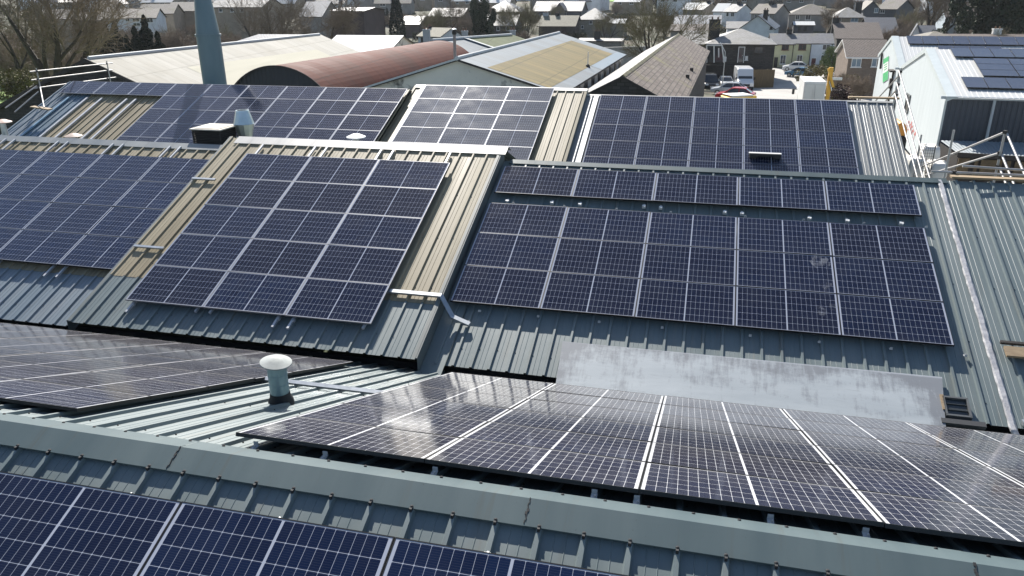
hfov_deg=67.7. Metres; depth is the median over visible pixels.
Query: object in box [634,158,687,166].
solar panel
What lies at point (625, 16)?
hedge
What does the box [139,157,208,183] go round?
solar panel
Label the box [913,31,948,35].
hipped house
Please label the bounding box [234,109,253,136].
roof cowl
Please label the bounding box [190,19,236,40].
bare tree
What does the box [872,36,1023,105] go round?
white shed
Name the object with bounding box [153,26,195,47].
bare tree
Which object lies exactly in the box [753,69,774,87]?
board fence
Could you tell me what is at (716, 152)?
solar panel
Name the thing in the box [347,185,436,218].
solar panel
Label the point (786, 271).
solar panel
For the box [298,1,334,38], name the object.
slate house
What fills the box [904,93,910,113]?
window
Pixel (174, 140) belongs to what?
solar panel
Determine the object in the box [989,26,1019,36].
bare tree
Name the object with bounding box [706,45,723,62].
porch frame
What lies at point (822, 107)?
solar panel
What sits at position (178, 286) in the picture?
solar panel
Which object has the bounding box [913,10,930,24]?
bare tree
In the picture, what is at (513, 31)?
chimney stack
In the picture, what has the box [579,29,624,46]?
stone cottage
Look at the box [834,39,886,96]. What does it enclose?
brick house
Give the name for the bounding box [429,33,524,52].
mossy shed
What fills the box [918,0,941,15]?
hillside house
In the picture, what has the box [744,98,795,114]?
solar panel
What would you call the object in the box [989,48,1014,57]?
solar panel
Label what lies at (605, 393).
solar panel
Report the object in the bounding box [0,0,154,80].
bare tree
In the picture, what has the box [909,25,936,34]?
gabled house
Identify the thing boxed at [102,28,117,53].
conifer
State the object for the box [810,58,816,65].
door
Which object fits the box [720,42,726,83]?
lamp post
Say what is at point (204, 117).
solar panel
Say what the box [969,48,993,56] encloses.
solar panel
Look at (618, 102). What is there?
solar panel
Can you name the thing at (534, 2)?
hillside house
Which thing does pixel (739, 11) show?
gabled house
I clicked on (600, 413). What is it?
solar panel
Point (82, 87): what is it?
solar panel
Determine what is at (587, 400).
solar panel
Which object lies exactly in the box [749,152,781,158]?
roof ventilator
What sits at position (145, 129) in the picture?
solar panel
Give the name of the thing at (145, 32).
conifer
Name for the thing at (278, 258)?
solar panel
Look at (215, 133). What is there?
roof turret
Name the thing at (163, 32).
bare tree
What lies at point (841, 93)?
shrub
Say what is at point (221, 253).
solar panel
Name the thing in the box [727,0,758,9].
hillside house
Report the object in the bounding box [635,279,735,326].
solar panel
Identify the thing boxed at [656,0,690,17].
hillside house
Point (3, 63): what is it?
bare tree
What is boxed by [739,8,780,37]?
gabled cottage
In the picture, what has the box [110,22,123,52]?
conifer
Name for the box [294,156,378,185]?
solar panel
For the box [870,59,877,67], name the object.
window
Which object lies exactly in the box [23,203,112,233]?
solar panel
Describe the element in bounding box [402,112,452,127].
solar panel
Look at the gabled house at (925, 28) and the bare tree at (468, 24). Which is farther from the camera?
the bare tree at (468, 24)
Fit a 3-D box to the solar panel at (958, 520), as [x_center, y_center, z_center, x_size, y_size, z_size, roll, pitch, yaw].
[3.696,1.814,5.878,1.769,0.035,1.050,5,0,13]
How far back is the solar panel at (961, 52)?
43.99 m
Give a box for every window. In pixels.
[146,17,152,22]
[591,76,594,85]
[753,47,762,53]
[779,55,785,64]
[781,45,788,50]
[797,55,802,60]
[798,44,806,50]
[822,44,830,50]
[850,59,861,67]
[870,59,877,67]
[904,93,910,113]
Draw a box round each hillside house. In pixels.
[34,0,80,10]
[125,0,140,7]
[140,0,187,3]
[277,0,305,12]
[316,0,353,7]
[354,0,374,6]
[374,0,414,13]
[414,0,434,9]
[435,0,451,7]
[452,0,470,9]
[479,0,516,6]
[530,0,559,9]
[564,0,591,11]
[591,0,609,10]
[613,0,653,14]
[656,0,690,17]
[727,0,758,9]
[765,0,782,2]
[783,0,813,10]
[814,0,826,4]
[826,0,837,7]
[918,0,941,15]
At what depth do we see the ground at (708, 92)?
27.71 m
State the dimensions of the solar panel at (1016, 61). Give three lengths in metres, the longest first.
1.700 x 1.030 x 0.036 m
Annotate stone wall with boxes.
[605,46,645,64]
[706,65,752,78]
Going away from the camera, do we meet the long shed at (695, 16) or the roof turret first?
the roof turret
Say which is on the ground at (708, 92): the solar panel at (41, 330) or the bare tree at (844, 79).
the bare tree at (844, 79)
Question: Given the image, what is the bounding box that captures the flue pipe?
[452,28,456,58]
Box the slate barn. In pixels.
[588,33,709,96]
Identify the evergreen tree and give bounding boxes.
[468,0,496,35]
[931,0,1023,33]
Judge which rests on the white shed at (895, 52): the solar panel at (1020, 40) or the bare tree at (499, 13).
the solar panel at (1020, 40)
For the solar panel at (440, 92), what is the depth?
30.49 m
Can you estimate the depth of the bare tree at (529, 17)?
159.22 m
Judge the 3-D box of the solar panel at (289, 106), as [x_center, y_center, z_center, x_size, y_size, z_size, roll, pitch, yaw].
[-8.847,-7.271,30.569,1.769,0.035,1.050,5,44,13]
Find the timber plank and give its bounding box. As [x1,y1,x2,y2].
[1000,340,1023,358]
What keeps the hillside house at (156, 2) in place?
on the ground at (708, 92)
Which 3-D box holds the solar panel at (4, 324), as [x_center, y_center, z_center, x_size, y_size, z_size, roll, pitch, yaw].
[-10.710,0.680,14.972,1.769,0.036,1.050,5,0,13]
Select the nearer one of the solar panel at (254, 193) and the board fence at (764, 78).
the solar panel at (254, 193)
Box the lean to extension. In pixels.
[791,21,814,32]
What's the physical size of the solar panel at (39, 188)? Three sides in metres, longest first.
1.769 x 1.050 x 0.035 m
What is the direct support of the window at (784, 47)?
in the terraced house at (784, 42)
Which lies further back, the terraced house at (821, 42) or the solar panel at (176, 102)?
the terraced house at (821, 42)
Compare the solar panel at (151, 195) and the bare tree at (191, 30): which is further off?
the bare tree at (191, 30)
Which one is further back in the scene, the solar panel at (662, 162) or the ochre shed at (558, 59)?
the ochre shed at (558, 59)
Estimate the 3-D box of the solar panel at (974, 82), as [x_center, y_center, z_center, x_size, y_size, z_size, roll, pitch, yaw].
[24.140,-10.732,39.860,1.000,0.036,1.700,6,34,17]
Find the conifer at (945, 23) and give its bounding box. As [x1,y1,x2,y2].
[940,17,947,32]
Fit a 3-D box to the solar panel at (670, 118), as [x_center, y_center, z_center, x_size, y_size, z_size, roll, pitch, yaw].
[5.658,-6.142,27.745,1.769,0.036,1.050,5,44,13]
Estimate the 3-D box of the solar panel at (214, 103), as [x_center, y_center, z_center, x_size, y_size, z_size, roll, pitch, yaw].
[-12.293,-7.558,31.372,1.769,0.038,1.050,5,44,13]
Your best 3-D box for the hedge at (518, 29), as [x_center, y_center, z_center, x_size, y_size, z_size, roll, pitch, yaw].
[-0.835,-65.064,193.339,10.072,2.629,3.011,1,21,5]
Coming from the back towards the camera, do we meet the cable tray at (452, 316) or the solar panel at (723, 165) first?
the solar panel at (723, 165)
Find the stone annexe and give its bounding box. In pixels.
[606,19,627,37]
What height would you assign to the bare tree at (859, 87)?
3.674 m
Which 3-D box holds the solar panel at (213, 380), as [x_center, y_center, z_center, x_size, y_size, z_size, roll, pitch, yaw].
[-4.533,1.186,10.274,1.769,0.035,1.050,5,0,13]
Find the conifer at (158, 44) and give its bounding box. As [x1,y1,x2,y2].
[153,30,165,48]
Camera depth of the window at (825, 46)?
130.08 m
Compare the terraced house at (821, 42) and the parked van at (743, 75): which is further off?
the terraced house at (821, 42)
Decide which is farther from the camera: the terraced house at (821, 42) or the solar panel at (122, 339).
the terraced house at (821, 42)
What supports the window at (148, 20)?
in the white house at (155, 17)
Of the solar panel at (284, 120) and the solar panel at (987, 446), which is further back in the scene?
the solar panel at (284, 120)
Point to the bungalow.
(848, 14)
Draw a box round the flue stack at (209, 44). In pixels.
[194,0,226,84]
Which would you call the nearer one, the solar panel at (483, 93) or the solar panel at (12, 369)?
the solar panel at (12, 369)
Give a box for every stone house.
[329,7,385,36]
[428,8,469,33]
[487,12,522,33]
[538,11,579,37]
[827,16,883,56]
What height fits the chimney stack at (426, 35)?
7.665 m
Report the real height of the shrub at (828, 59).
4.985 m
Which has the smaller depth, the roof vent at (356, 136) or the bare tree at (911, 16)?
the roof vent at (356, 136)
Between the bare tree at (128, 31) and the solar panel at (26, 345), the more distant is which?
the bare tree at (128, 31)
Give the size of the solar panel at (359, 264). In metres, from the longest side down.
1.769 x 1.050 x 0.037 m
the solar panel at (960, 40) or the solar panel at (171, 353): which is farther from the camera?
the solar panel at (960, 40)
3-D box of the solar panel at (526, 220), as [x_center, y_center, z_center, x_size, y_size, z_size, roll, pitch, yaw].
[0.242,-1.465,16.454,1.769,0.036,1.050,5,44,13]
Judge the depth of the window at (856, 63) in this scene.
89.53 m
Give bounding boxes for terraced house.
[768,27,795,66]
[792,33,810,63]
[809,33,834,66]
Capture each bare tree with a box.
[0,0,75,88]
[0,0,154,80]
[0,31,27,85]
[0,35,52,87]
[28,38,61,64]
[42,51,81,74]
[62,43,104,61]
[63,9,127,50]
[118,24,138,38]
[153,25,171,42]
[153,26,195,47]
[180,24,195,40]
[182,33,195,43]
[186,35,196,45]
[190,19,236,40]
[213,0,316,36]
[220,30,243,42]
[278,0,365,38]
[386,10,408,27]
[411,0,452,28]
[431,0,470,27]
[445,15,472,33]
[496,0,543,36]
[496,5,513,23]
[516,29,530,38]
[549,4,566,14]
[590,6,631,37]
[610,2,623,13]
[618,0,725,58]
[710,0,728,4]
[819,4,845,32]
[821,7,840,29]
[825,72,854,88]
[830,0,855,10]
[840,72,873,100]
[881,23,911,40]
[892,8,924,30]
[896,18,921,32]
[909,0,920,11]
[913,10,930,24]
[914,0,974,31]
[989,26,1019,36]
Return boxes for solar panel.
[0,149,45,173]
[0,173,19,190]
[0,174,77,202]
[0,199,50,228]
[0,228,21,249]
[0,229,85,265]
[0,323,17,325]
[0,325,98,335]
[0,329,55,337]
[0,338,93,351]
[0,347,42,355]
[0,353,143,370]
[0,360,86,378]
[0,377,14,380]
[0,379,150,411]
[0,471,180,575]
[10,336,141,348]
[21,152,101,176]
[21,371,208,398]
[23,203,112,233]
[43,349,186,364]
[52,178,137,206]
[57,234,138,269]
[58,81,105,93]
[64,334,179,345]
[78,154,160,180]
[87,207,163,237]
[91,365,255,388]
[93,82,140,94]
[102,346,230,359]
[114,181,186,209]
[116,136,157,141]
[121,122,172,137]
[125,265,227,307]
[128,82,175,95]
[135,108,185,122]
[138,501,394,575]
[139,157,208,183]
[144,343,262,355]
[149,360,293,380]
[151,96,198,109]
[154,233,250,270]
[155,138,193,143]
[159,123,203,138]
[163,83,211,96]
[174,110,224,124]
[181,205,272,238]
[187,97,236,110]
[196,356,325,373]
[200,84,248,97]
[203,271,306,315]
[204,178,292,208]
[215,111,264,123]
[226,98,275,111]
[227,153,311,181]
[229,239,327,277]
[235,352,352,367]
[236,416,458,462]
[238,85,286,98]
[252,209,345,243]
[253,126,293,137]
[254,112,304,127]
[266,99,315,113]
[274,182,362,213]
[277,86,325,99]
[285,278,389,324]
[287,128,336,139]
[294,114,346,128]
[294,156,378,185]
[297,403,488,437]
[306,100,356,114]
[307,244,406,285]
[317,87,365,100]
[328,213,422,250]
[330,129,380,141]
[338,115,389,130]
[342,392,509,421]
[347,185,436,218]
[348,101,398,116]
[358,88,407,101]
[364,159,449,189]
[379,385,527,408]
[381,537,628,575]
[392,126,444,142]
[397,142,436,143]
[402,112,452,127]
[407,378,541,398]
[410,98,460,112]
[418,85,467,98]
[425,437,645,493]
[432,372,553,390]
[437,143,483,145]
[438,128,490,145]
[446,113,497,129]
[450,265,549,309]
[454,99,504,114]
[461,86,510,99]
[463,422,650,462]
[464,232,558,270]
[478,203,567,237]
[485,130,538,146]
[490,409,655,443]
[492,115,543,130]
[494,166,578,197]
[495,146,532,159]
[498,100,549,116]
[505,87,554,101]
[512,399,658,425]
[529,390,661,413]
[540,272,639,317]
[544,383,663,403]
[550,238,645,277]
[560,207,649,242]
[572,169,656,201]
[582,156,634,164]
[584,140,637,157]
[588,124,641,141]
[593,109,643,124]
[597,95,646,110]
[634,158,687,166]
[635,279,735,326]
[636,142,689,159]
[639,126,691,142]
[639,462,883,526]
[641,244,735,285]
[642,110,692,126]
[645,96,694,111]
[646,212,736,248]
[647,442,852,488]
[652,427,830,464]
[653,173,738,206]
[656,414,812,444]
[660,404,800,430]
[662,395,788,417]
[688,161,742,168]
[689,143,743,162]
[690,127,743,144]
[692,112,743,128]
[694,97,743,112]
[735,286,840,336]
[736,250,836,293]
[737,217,831,255]
[738,177,827,210]
[743,145,799,164]
[743,163,799,171]
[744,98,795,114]
[744,113,796,129]
[744,129,797,146]
[782,409,926,433]
[791,419,954,448]
[795,100,848,115]
[796,115,851,131]
[797,130,854,148]
[799,147,857,167]
[800,165,859,174]
[802,430,986,465]
[815,445,1023,487]
[824,180,921,216]
[829,222,933,262]
[832,256,942,301]
[832,464,1023,510]
[837,294,954,346]
[855,490,1023,546]
[906,36,923,43]
[907,422,1023,444]
[921,36,938,43]
[929,434,1023,455]
[936,36,954,44]
[937,46,952,48]
[950,48,973,56]
[952,36,969,44]
[953,46,968,47]
[956,448,1023,469]
[961,77,987,87]
[967,36,985,44]
[969,46,984,47]
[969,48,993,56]
[973,58,1010,63]
[976,64,1014,69]
[980,69,1019,76]
[983,36,1001,44]
[983,77,1010,88]
[985,46,1000,47]
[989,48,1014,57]
[989,466,1023,484]
[998,36,1018,44]
[1005,78,1023,88]
[1008,58,1023,64]
[1009,48,1023,57]
[1012,64,1023,69]
[1015,37,1023,44]
[1016,70,1023,76]
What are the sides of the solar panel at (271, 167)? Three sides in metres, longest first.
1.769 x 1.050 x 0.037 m
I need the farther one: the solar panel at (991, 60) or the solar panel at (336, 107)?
the solar panel at (991, 60)
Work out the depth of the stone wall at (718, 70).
108.64 m
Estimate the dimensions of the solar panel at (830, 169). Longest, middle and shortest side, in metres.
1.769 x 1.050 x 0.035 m
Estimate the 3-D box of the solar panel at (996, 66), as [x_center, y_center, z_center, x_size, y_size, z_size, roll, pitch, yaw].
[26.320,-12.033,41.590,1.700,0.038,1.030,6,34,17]
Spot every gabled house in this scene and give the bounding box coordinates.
[34,9,75,48]
[94,1,125,8]
[140,4,186,40]
[170,2,194,37]
[683,3,698,14]
[692,0,715,14]
[712,3,731,24]
[723,0,751,25]
[750,0,790,32]
[861,0,880,16]
[879,0,914,19]
[909,24,919,35]
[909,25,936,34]
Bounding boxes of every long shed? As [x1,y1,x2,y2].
[0,33,357,134]
[673,15,721,23]
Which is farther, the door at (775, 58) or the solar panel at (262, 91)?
the door at (775, 58)
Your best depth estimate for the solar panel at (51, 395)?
8.14 m
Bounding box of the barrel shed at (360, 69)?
[234,40,468,87]
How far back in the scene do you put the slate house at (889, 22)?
147.96 m
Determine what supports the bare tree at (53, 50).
on the ground at (708, 92)
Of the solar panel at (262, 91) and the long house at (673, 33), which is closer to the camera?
the solar panel at (262, 91)
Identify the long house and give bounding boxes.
[213,0,284,39]
[669,24,708,37]
[946,26,1023,36]
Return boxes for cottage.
[416,24,461,42]
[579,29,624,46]
[725,21,748,31]
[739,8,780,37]
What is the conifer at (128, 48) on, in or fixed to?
on the ground at (708, 92)
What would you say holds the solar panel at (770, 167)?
on the factory building at (565, 128)
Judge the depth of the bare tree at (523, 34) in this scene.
152.17 m
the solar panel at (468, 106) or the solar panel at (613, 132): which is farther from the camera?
the solar panel at (468, 106)
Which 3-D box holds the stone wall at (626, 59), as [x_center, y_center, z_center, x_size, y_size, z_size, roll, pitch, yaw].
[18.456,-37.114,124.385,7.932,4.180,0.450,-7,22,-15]
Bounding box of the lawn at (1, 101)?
[0,89,11,102]
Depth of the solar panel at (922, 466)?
7.91 m
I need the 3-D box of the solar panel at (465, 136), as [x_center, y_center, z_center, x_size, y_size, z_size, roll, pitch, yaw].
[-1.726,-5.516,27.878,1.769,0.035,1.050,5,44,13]
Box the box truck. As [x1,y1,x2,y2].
[792,76,825,99]
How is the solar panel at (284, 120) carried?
on the factory building at (565, 128)
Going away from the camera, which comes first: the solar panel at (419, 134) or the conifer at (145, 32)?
the solar panel at (419, 134)
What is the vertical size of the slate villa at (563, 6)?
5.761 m
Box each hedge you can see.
[412,32,420,40]
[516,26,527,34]
[563,32,586,38]
[608,14,629,21]
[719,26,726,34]
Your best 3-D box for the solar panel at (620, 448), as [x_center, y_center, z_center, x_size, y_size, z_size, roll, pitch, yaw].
[0.488,1.550,7.712,1.769,0.035,1.050,5,0,13]
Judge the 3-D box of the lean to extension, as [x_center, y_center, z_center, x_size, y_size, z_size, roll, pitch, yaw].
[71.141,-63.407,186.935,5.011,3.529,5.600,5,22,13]
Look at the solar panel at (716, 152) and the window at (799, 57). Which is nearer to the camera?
the solar panel at (716, 152)
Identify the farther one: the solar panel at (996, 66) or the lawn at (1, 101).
the lawn at (1, 101)
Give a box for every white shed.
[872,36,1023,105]
[888,48,1023,169]
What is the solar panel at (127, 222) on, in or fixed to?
on the factory building at (974, 231)
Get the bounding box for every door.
[737,47,744,62]
[773,57,777,66]
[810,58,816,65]
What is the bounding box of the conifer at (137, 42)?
[130,25,143,50]
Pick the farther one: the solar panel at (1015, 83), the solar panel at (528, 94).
the solar panel at (1015, 83)
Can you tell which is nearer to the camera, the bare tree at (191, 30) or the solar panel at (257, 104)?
the solar panel at (257, 104)
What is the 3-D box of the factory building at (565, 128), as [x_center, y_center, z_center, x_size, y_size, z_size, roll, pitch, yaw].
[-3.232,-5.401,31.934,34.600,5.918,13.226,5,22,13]
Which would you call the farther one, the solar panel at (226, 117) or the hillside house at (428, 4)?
the hillside house at (428, 4)
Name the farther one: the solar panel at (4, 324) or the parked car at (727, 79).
the parked car at (727, 79)
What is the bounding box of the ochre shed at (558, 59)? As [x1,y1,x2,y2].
[362,31,626,90]
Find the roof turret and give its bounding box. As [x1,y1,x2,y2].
[189,123,237,144]
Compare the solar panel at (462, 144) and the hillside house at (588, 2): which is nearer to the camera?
the solar panel at (462, 144)
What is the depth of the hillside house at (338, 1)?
261.43 m
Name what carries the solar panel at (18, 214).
on the factory building at (974, 231)
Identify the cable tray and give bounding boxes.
[133,244,164,249]
[191,177,215,180]
[263,376,382,393]
[387,289,470,326]
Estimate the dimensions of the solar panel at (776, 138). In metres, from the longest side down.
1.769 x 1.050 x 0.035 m
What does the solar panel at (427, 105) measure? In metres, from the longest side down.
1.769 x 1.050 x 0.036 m
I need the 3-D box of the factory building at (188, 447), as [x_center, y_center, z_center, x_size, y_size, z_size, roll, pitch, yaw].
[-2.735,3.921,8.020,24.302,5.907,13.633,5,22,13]
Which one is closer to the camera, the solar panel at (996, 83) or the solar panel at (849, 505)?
the solar panel at (849, 505)
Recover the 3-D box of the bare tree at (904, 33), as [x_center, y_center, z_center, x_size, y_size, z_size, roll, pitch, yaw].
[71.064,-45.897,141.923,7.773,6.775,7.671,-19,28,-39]
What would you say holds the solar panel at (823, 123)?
on the factory building at (565, 128)
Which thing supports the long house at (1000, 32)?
on the ground at (708, 92)
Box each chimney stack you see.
[422,27,430,41]
[461,28,468,35]
[509,27,515,35]
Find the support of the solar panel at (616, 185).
on the factory building at (974, 231)
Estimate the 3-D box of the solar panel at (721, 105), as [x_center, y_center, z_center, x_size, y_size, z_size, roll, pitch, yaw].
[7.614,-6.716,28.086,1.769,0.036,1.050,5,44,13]
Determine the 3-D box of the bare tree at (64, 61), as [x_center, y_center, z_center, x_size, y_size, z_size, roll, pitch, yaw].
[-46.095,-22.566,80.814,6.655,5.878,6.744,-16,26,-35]
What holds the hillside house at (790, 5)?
on the ground at (708, 92)
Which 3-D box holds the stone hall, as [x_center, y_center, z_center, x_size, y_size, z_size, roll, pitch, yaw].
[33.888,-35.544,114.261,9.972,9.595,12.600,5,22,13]
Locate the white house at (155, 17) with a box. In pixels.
[100,8,167,35]
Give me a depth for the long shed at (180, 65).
54.87 m
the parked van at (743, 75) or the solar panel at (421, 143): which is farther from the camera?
the parked van at (743, 75)
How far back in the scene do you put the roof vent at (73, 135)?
22.11 m
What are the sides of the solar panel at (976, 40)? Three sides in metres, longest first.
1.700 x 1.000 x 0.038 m
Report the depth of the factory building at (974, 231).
14.38 m
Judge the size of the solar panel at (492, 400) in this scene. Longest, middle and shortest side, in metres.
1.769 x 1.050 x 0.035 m
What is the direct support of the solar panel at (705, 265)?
on the factory building at (974, 231)
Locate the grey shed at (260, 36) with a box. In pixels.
[239,34,303,40]
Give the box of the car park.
[749,68,909,154]
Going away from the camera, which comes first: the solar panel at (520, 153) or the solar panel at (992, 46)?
the solar panel at (520, 153)
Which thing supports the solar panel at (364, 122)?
on the factory building at (565, 128)
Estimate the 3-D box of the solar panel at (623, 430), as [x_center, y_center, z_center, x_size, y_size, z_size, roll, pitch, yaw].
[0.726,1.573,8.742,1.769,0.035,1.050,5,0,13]
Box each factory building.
[0,135,1023,434]
[0,323,1023,575]
[1,81,910,176]
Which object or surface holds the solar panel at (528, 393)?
on the factory building at (188, 447)
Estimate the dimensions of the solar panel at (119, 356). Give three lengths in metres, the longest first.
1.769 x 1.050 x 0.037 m
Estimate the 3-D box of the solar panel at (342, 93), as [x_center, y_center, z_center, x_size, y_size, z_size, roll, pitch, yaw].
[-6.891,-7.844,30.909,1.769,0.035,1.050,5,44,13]
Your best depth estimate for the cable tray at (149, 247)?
16.69 m
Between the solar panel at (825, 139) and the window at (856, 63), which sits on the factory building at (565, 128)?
the solar panel at (825, 139)
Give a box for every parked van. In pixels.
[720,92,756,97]
[733,65,754,89]
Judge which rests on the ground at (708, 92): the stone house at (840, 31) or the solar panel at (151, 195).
the stone house at (840, 31)
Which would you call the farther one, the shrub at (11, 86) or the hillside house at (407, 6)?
the hillside house at (407, 6)
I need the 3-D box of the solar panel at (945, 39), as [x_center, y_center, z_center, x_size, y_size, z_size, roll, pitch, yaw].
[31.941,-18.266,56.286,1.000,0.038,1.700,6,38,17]
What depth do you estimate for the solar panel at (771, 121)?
26.93 m
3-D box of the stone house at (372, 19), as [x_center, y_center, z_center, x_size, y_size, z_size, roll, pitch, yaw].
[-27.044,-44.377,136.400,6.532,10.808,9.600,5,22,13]
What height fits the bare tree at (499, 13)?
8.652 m
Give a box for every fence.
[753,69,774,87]
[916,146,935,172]
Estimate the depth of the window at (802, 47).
130.97 m
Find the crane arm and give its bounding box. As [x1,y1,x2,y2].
[825,67,841,99]
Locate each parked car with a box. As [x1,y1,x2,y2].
[704,73,718,88]
[711,82,745,92]
[715,86,755,96]
[718,76,733,85]
[782,61,806,70]
[784,67,811,76]
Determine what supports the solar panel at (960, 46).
on the white shed at (895, 52)
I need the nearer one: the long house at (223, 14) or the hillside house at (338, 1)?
the long house at (223, 14)
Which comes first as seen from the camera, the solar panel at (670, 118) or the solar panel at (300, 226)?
the solar panel at (300, 226)
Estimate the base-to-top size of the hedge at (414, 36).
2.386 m
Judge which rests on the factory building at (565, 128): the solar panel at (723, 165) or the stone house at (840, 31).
the solar panel at (723, 165)
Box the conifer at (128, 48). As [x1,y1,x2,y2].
[122,34,133,52]
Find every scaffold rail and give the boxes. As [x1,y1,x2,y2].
[5,61,115,111]
[848,68,930,177]
[921,130,1023,183]
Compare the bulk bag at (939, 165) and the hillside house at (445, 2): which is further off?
the hillside house at (445, 2)
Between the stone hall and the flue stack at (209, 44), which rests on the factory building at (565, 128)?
the flue stack at (209, 44)
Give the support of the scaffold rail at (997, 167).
on the factory building at (974, 231)
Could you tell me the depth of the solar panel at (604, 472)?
6.54 m
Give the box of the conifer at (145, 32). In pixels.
[138,14,153,49]
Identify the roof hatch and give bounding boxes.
[939,394,986,430]
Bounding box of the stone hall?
[704,17,777,69]
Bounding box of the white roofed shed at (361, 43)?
[332,35,414,51]
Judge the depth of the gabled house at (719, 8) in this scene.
211.74 m
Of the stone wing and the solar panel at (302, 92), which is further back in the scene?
the stone wing
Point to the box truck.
(811, 87)
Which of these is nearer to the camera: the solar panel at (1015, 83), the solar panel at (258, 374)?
the solar panel at (258, 374)
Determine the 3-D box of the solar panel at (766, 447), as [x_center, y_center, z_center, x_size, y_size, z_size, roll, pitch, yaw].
[2.449,1.717,8.341,1.769,0.035,1.050,5,0,13]
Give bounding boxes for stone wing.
[683,31,708,48]
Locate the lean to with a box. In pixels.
[940,140,1023,183]
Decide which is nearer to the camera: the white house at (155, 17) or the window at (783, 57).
the window at (783, 57)
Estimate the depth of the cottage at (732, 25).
164.11 m
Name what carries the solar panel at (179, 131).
on the factory building at (565, 128)
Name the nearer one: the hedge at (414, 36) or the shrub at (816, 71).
the shrub at (816, 71)
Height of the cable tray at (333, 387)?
0.060 m
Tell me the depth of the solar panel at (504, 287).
14.93 m
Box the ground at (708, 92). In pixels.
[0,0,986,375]
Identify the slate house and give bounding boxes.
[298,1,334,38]
[402,16,425,36]
[861,17,898,38]
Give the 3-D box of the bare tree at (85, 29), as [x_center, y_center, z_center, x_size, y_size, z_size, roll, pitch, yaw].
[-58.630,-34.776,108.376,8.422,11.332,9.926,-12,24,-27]
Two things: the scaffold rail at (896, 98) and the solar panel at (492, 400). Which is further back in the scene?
the scaffold rail at (896, 98)
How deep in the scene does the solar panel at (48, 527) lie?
5.87 m
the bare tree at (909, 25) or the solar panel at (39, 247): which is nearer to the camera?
the solar panel at (39, 247)
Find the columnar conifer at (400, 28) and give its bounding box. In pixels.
[389,0,405,36]
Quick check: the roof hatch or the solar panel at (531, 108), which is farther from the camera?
the solar panel at (531, 108)
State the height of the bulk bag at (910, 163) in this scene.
0.849 m
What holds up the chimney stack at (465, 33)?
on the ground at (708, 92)
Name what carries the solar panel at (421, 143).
on the factory building at (565, 128)
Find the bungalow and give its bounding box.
[826,0,864,32]
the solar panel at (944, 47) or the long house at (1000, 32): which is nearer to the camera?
the solar panel at (944, 47)
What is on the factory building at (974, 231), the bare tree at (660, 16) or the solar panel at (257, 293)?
the solar panel at (257, 293)
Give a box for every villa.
[532,1,587,18]
[556,2,566,14]
[935,3,976,33]
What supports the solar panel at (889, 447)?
on the factory building at (188, 447)
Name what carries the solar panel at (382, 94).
on the factory building at (565, 128)
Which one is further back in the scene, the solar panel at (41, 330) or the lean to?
the lean to
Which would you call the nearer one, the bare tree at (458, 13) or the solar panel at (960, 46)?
the solar panel at (960, 46)
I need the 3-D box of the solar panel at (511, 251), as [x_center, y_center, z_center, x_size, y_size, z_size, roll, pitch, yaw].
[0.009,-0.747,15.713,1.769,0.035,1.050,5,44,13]
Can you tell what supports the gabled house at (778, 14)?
on the ground at (708, 92)
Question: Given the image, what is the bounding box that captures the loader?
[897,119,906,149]
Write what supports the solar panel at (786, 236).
on the factory building at (974, 231)
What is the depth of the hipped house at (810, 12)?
191.98 m
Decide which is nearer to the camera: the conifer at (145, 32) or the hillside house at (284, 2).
the conifer at (145, 32)
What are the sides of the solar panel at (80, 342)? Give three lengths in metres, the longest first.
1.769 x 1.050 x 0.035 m
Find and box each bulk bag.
[906,155,923,176]
[917,143,939,167]
[924,159,947,177]
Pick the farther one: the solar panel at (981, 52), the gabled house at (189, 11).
the gabled house at (189, 11)
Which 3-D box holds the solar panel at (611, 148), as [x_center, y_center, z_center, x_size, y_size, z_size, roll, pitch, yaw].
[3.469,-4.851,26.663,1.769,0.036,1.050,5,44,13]
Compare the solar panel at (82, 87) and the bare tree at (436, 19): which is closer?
the solar panel at (82, 87)
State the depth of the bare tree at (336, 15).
101.59 m
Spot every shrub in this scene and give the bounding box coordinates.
[0,67,40,100]
[793,63,834,81]
[819,45,837,75]
[824,83,859,100]
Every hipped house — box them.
[492,1,524,14]
[579,8,605,37]
[787,4,832,30]
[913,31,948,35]
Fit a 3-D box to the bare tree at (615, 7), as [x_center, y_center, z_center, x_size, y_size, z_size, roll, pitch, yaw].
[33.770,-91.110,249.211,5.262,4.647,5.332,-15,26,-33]
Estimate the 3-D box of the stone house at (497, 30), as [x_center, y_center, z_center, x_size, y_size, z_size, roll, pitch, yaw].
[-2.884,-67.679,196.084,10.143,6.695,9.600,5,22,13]
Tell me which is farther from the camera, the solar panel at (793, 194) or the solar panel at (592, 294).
the solar panel at (793, 194)
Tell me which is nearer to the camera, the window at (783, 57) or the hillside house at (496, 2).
the window at (783, 57)
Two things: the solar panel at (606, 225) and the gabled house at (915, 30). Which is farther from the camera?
the gabled house at (915, 30)
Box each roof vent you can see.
[0,119,11,134]
[64,133,82,137]
[259,354,294,404]
[346,133,365,140]
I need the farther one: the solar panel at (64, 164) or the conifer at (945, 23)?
the conifer at (945, 23)
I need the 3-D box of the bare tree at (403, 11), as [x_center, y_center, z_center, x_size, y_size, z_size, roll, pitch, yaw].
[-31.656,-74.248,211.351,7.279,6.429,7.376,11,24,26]
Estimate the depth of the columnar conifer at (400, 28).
138.42 m
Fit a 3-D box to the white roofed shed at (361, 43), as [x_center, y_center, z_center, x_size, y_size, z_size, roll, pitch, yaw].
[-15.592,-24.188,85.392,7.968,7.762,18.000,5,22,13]
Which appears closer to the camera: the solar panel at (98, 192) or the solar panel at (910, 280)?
the solar panel at (910, 280)
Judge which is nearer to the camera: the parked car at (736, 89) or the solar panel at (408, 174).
the solar panel at (408, 174)

